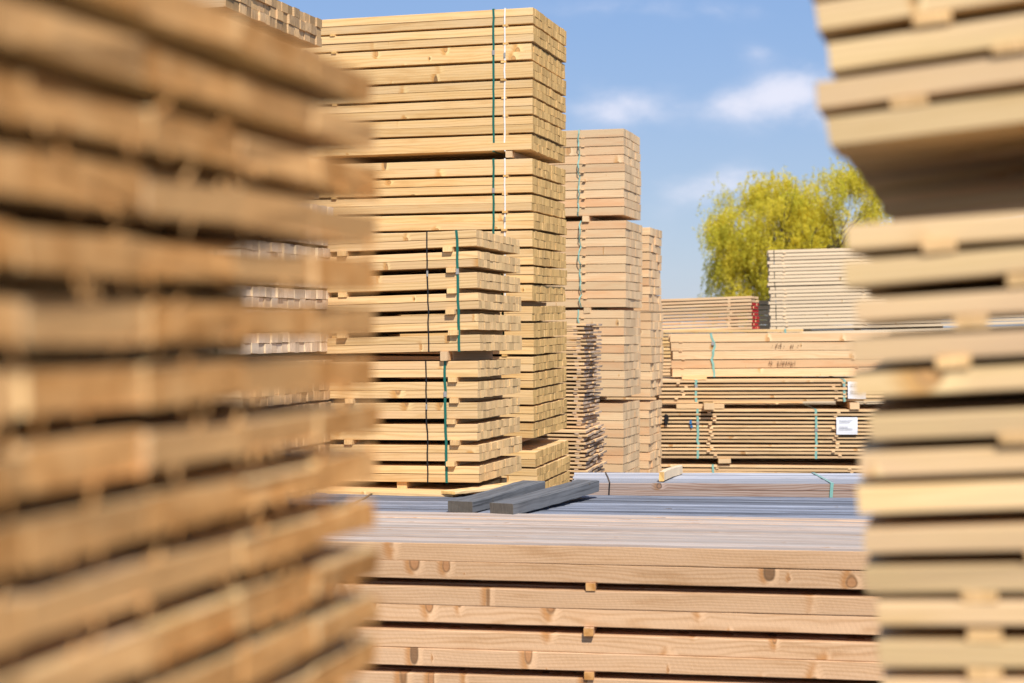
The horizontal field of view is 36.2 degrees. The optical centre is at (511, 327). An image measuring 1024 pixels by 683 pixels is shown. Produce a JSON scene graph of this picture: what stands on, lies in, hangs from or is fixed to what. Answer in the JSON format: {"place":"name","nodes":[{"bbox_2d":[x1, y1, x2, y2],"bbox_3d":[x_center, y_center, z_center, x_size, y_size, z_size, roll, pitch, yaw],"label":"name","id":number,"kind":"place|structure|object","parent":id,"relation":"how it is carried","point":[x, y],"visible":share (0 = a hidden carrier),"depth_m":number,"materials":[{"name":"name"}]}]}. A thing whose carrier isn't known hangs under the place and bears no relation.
{"place":"outdoors","nodes":[
{"label":"outdoors","id":0,"kind":"place"},
{"bbox_2d":[278,0,1023,328],"label":"sky","id":1,"kind":"structure","parent":0,"point":[707,88],"materials":[{"name":"blue"}]},
{"bbox_2d":[653,329,878,343],"bbox_3d":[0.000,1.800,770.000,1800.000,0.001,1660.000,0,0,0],"label":"ground","id":2,"kind":"structure","parent":0,"point":[811,329],"depth_m":1353.97,"materials":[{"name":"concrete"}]},
{"bbox_2d":[0,0,380,682],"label":"board pack","id":3,"kind":"object","parent":2,"relation":"on","point":[160,164],"visible":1,"depth_m":1.17,"materials":[{"name":"brown wood"}]},
{"bbox_2d":[327,477,506,496],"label":"timber pack","id":4,"kind":"object","parent":2,"relation":"on","point":[391,488],"visible":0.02,"depth_m":8.99,"materials":[{"name":"brown wood"}]},
{"bbox_2d":[397,482,426,488],"bbox_3d":[-0.515,0.919,9.393,0.062,0.061,0.832,-1,-1,16],"label":"bearer","id":5,"kind":"object","parent":4,"relation":"on","point":[405,485],"visible":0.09,"depth_m":9.01,"materials":[{"name":"brown wood"}]},
{"bbox_2d":[320,359,521,482],"bbox_3d":[-1.800,0.564,9.759,3.616,0.696,0.903,-1,-1,16],"label":"timber pack","id":6,"kind":"object","parent":4,"relation":"on","point":[454,426],"visible":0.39,"depth_m":8.98,"materials":[{"name":"brown wood"}]},
{"bbox_2d":[261,230,521,355],"bbox_3d":[-1.799,-0.160,9.757,3.611,0.691,0.906,-2,-1,16],"label":"timber pack","id":7,"kind":"object","parent":6,"relation":"on","point":[459,280],"visible":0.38,"depth_m":8.99,"materials":[{"name":"brown wood"}]},
{"bbox_2d":[440,351,492,360],"bbox_3d":[-0.263,0.169,9.296,0.045,0.057,0.872,-2,-1,16],"label":"bearer","id":8,"kind":"object","parent":6,"relation":"on","point":[454,355],"visible":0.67,"depth_m":9.18,"materials":[{"name":"brown wood"}]},
{"bbox_2d":[441,480,536,494],"bbox_3d":[-0.116,0.913,8.948,0.106,0.022,0.766,0,0,38],"label":"plank","id":9,"kind":"object","parent":4,"relation":"on","point":[471,489],"visible":0.62,"depth_m":8.79,"materials":[{"name":"yellow wood"}]},
{"bbox_2d":[499,439,569,487],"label":"timber pack","id":10,"kind":"object","parent":2,"relation":"on","point":[547,461],"visible":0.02,"depth_m":10.46,"materials":[{"name":"yellow wood"}]},
{"bbox_2d":[289,306,566,437],"bbox_3d":[-1.946,0.285,11.270,4.612,0.865,0.885,0,1,16],"label":"timber pack","id":11,"kind":"object","parent":10,"relation":"on","point":[541,395],"visible":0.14,"depth_m":10.44,"materials":[{"name":"yellow wood"}]},
{"bbox_2d":[304,158,566,301],"bbox_3d":[-1.950,-0.642,11.266,4.616,0.939,0.885,0,0,16],"label":"timber pack","id":12,"kind":"object","parent":11,"relation":"on","point":[518,199],"visible":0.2,"depth_m":10.39,"materials":[{"name":"yellow wood"}]},
{"bbox_2d":[313,7,565,163],"bbox_3d":[-1.952,-1.624,11.264,4.614,0.939,0.885,0,0,16],"label":"timber pack","id":13,"kind":"object","parent":12,"relation":"on","point":[472,85],"visible":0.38,"depth_m":10.41,"materials":[{"name":"yellow wood"}]},
{"bbox_2d":[505,151,529,158],"bbox_3d":[0.100,-1.135,10.651,0.047,0.044,0.857,0,0,16],"label":"bearer","id":14,"kind":"object","parent":12,"relation":"on","point":[511,155],"visible":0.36,"depth_m":10.31,"materials":[{"name":"beige wood"}]},
{"bbox_2d":[521,301,545,305],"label":"bearer","id":15,"kind":"object","parent":11,"relation":"on","point":[523,303],"visible":0.39,"depth_m":10.72,"materials":[{"name":"brown wood"}]},
{"bbox_2d":[533,424,606,481],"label":"timber pack","id":16,"kind":"object","parent":2,"relation":"on","point":[586,451],"visible":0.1,"depth_m":11.62,"materials":[{"name":"brown wood"}]},
{"bbox_2d":[548,324,602,427],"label":"timber pack","id":17,"kind":"object","parent":16,"relation":"on","point":[581,367],"visible":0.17,"depth_m":11.70,"materials":[{"name":"brown wood"}]},
{"bbox_2d":[297,493,875,518],"bbox_3d":[0.649,1.362,8.260,4.422,0.862,1.002,0,0,6],"label":"timber pack","id":18,"kind":"object","parent":2,"relation":"on","point":[786,507],"visible":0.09,"depth_m":8.24,"materials":[{"name":"grey wood"}]},
{"bbox_2d":[448,480,544,512],"bbox_3d":[-0.070,0.898,8.333,0.140,0.067,0.965,0,1,24],"label":"timber","id":19,"kind":"object","parent":18,"relation":"on","point":[477,502],"visible":0.81,"depth_m":8.15,"materials":[{"name":"grey wood"}]},
{"bbox_2d":[490,479,598,514],"bbox_3d":[0.187,0.889,8.207,0.138,0.064,1.004,0,2,28],"label":"timber","id":20,"kind":"object","parent":18,"relation":"on","point":[547,497],"visible":1,"depth_m":8.09,"materials":[{"name":"grey wood"}]},
{"bbox_2d":[319,511,884,682],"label":"timber pack","id":21,"kind":"object","parent":2,"relation":"on","point":[516,598],"visible":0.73,"depth_m":6.63,"materials":[{"name":"brown wood"}]},
{"bbox_2d":[595,400,639,472],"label":"timber pack","id":22,"kind":"object","parent":2,"relation":"on","point":[619,420],"visible":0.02,"depth_m":13.55,"materials":[{"name":"beige wood"}]},
{"bbox_2d":[594,396,606,399],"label":"bearer","id":23,"kind":"object","parent":22,"relation":"on","point":[602,397],"visible":0.15,"depth_m":14.08,"materials":[{"name":"brown wood"}]},
{"bbox_2d":[545,310,640,396],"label":"timber pack","id":24,"kind":"object","parent":23,"relation":"on","point":[620,368],"visible":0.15,"depth_m":13.56,"materials":[{"name":"beige wood"}]},
{"bbox_2d":[546,220,642,307],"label":"timber pack","id":25,"kind":"object","parent":24,"relation":"on","point":[603,263],"visible":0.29,"depth_m":13.60,"materials":[{"name":"beige wood"}]},
{"bbox_2d":[582,216,603,221],"bbox_3d":[0.735,-0.944,13.918,0.064,0.054,0.692,0,0,16],"label":"bearer","id":26,"kind":"object","parent":25,"relation":"on","point":[587,218],"visible":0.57,"depth_m":13.60,"materials":[{"name":"beige wood"}]},
{"bbox_2d":[550,129,640,221],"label":"timber pack","id":27,"kind":"object","parent":25,"relation":"on","point":[601,167],"visible":0.28,"depth_m":13.60,"materials":[{"name":"beige wood"}]},
{"bbox_2d":[584,307,607,312],"bbox_3d":[0.749,-0.149,13.918,0.062,0.053,0.693,0,0,16],"label":"bearer","id":28,"kind":"object","parent":24,"relation":"on","point":[587,309],"visible":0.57,"depth_m":13.59,"materials":[{"name":"beige wood"}]},
{"bbox_2d":[603,399,661,472],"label":"timber pack","id":29,"kind":"object","parent":2,"relation":"on","point":[650,452],"visible":0.1,"depth_m":14.47,"materials":[{"name":"beige wood"}]},
{"bbox_2d":[628,313,663,396],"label":"timber pack","id":30,"kind":"object","parent":29,"relation":"on","point":[652,359],"visible":0.09,"depth_m":14.45,"materials":[{"name":"beige wood"}]},
{"bbox_2d":[565,227,661,310],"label":"timber pack","id":31,"kind":"object","parent":30,"relation":"on","point":[651,257],"visible":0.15,"depth_m":14.50,"materials":[{"name":"beige wood"}]},
{"bbox_2d":[607,357,802,403],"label":"timber pack","id":32,"kind":"object","parent":2,"relation":"on","point":[666,366],"visible":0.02,"depth_m":17.55,"materials":[{"name":"brown wood"}]},
{"bbox_2d":[662,329,802,356],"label":"timber pack","id":33,"kind":"object","parent":32,"relation":"on","point":[667,352],"visible":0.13,"depth_m":17.52,"materials":[{"name":"yellow wood"}]},
{"bbox_2d":[640,296,759,329],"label":"timber pack","id":34,"kind":"object","parent":33,"relation":"on","point":[690,306],"visible":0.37,"depth_m":17.58,"materials":[{"name":"beige wood"}]},
{"bbox_2d":[572,472,862,497],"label":"timber pack","id":35,"kind":"object","parent":2,"relation":"on","point":[832,485],"visible":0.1,"depth_m":8.87,"materials":[{"name":"beige wood"}]},
{"bbox_2d":[659,465,682,480],"bbox_3d":[0.931,0.851,9.165,0.035,0.063,0.529,0,0,18],"label":"timber","id":36,"kind":"object","parent":35,"relation":"on","point":[668,473],"visible":1,"depth_m":9.09,"materials":[{"name":"beige wood"}]},
{"bbox_2d":[660,458,859,472],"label":"timber pack","id":37,"kind":"object","parent":2,"relation":"on","point":[772,465],"visible":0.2,"depth_m":15.20,"materials":[{"name":"brown wood"}]},
{"bbox_2d":[715,458,730,462],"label":"bearer","id":38,"kind":"object","parent":37,"relation":"on","point":[723,460],"visible":0.39,"depth_m":15.12,"materials":[{"name":"yellow wood"}]},
{"bbox_2d":[660,404,879,458],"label":"timber pack","id":39,"kind":"object","parent":37,"relation":"on","point":[815,431],"visible":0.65,"depth_m":15.16,"materials":[{"name":"brown wood"}]},
{"bbox_2d":[676,404,723,408],"bbox_3d":[1.829,0.767,15.207,0.460,0.046,0.077,0,0,4],"label":"bearer","id":40,"kind":"object","parent":39,"relation":"on","point":[695,406],"visible":0.93,"depth_m":15.17,"materials":[{"name":"brown wood"}]},
{"bbox_2d":[698,402,713,409],"bbox_3d":[1.938,0.760,15.604,0.103,0.066,1.082,0,0,4],"label":"bearer","id":41,"kind":"object","parent":39,"relation":"on","point":[708,405],"visible":0.52,"depth_m":15.07,"materials":[{"name":"yellow wood"}]},
{"bbox_2d":[655,376,883,401],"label":"timber pack","id":42,"kind":"object","parent":41,"relation":"on","point":[726,389],"visible":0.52,"depth_m":15.22,"materials":[{"name":"brown wood"}]},
{"bbox_2d":[682,375,706,379],"bbox_3d":[1.782,0.488,15.295,0.240,0.048,0.101,0,0,4],"label":"offcut","id":43,"kind":"object","parent":42,"relation":"on","point":[694,377],"visible":1,"depth_m":15.25,"materials":[{"name":"yellow wood"}]},
{"bbox_2d":[668,332,889,376],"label":"timber pack","id":44,"kind":"object","parent":42,"relation":"on","point":[760,354],"visible":0.57,"depth_m":15.46,"materials":[{"name":"beige wood"}]},
{"bbox_2d":[836,401,859,408],"bbox_3d":[3.331,0.756,15.546,0.092,0.066,1.002,0,0,4],"label":"bearer","id":45,"kind":"object","parent":39,"relation":"on","point":[851,404],"visible":0.71,"depth_m":15.14,"materials":[{"name":"beige wood"}]},
{"bbox_2d":[680,157,892,332],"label":"willow tree","id":46,"kind":"object","parent":2,"relation":"on","point":[799,217],"visible":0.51,"depth_m":59.12,"materials":[{"name":"green plant"}]},
{"bbox_2d":[746,301,942,332],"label":"timber pack","id":47,"kind":"object","parent":2,"relation":"on","point":[764,317],"visible":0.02,"depth_m":21.45,"materials":[{"name":"brown wood"}]},
{"bbox_2d":[766,328,953,403],"bbox_3d":[5.151,0.849,20.232,3.645,1.662,1.069,-1,0,9],"label":"timber pack","id":48,"kind":"object","parent":2,"relation":"on","point":[854,331],"depth_m":19.86,"materials":[{"name":"beige wood"}]},
{"bbox_2d":[768,285,1023,328],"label":"timber pack","id":49,"kind":"object","parent":48,"relation":"on","point":[802,303],"visible":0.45,"depth_m":19.92,"materials":[{"name":"beige wood"}]},
{"bbox_2d":[767,248,870,287],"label":"timber pack","id":50,"kind":"object","parent":49,"relation":"on","point":[805,267],"visible":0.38,"depth_m":19.94,"materials":[{"name":"beige wood"}]},
{"bbox_2d":[843,212,1023,682],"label":"board pack","id":51,"kind":"object","parent":2,"relation":"on","point":[940,490],"visible":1,"depth_m":1.78,"materials":[{"name":"beige wood"}]},
{"bbox_2d":[813,0,1023,221],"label":"board pack","id":52,"kind":"object","parent":51,"relation":"on","point":[920,105],"visible":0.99,"depth_m":1.79,"materials":[{"name":"beige wood"}]},
{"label":"timber pack","id":53,"kind":"object","parent":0,"visible":0},
{"bbox_2d":[212,389,333,497],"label":"timber pack","id":54,"kind":"object","parent":53,"relation":"on","point":[315,398],"visible":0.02,"depth_m":8.71,"materials":[{"name":"brown wood"}]},
{"bbox_2d":[230,354,263,355],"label":"bearer","id":55,"kind":"object","parent":54,"relation":"on","point":[248,354],"visible":0.01,"depth_m":9.06,"materials":[{"name":"brown wood"}]},
{"bbox_2d":[232,204,333,354],"bbox_3d":[-2.472,-0.282,8.945,2.625,0.847,1.221,0,0,16],"label":"timber pack","id":56,"kind":"object","parent":55,"relation":"on","point":[255,345],"visible":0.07,"depth_m":8.56,"materials":[{"name":"beige wood"}]},
{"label":"timber pack","id":57,"kind":"object","parent":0,"visible":0},
{"bbox_2d":[204,0,321,47],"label":"timber pack","id":58,"kind":"object","parent":57,"relation":"on","point":[296,24],"visible":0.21,"depth_m":8.64,"materials":[{"name":"brown wood"}]}
]}

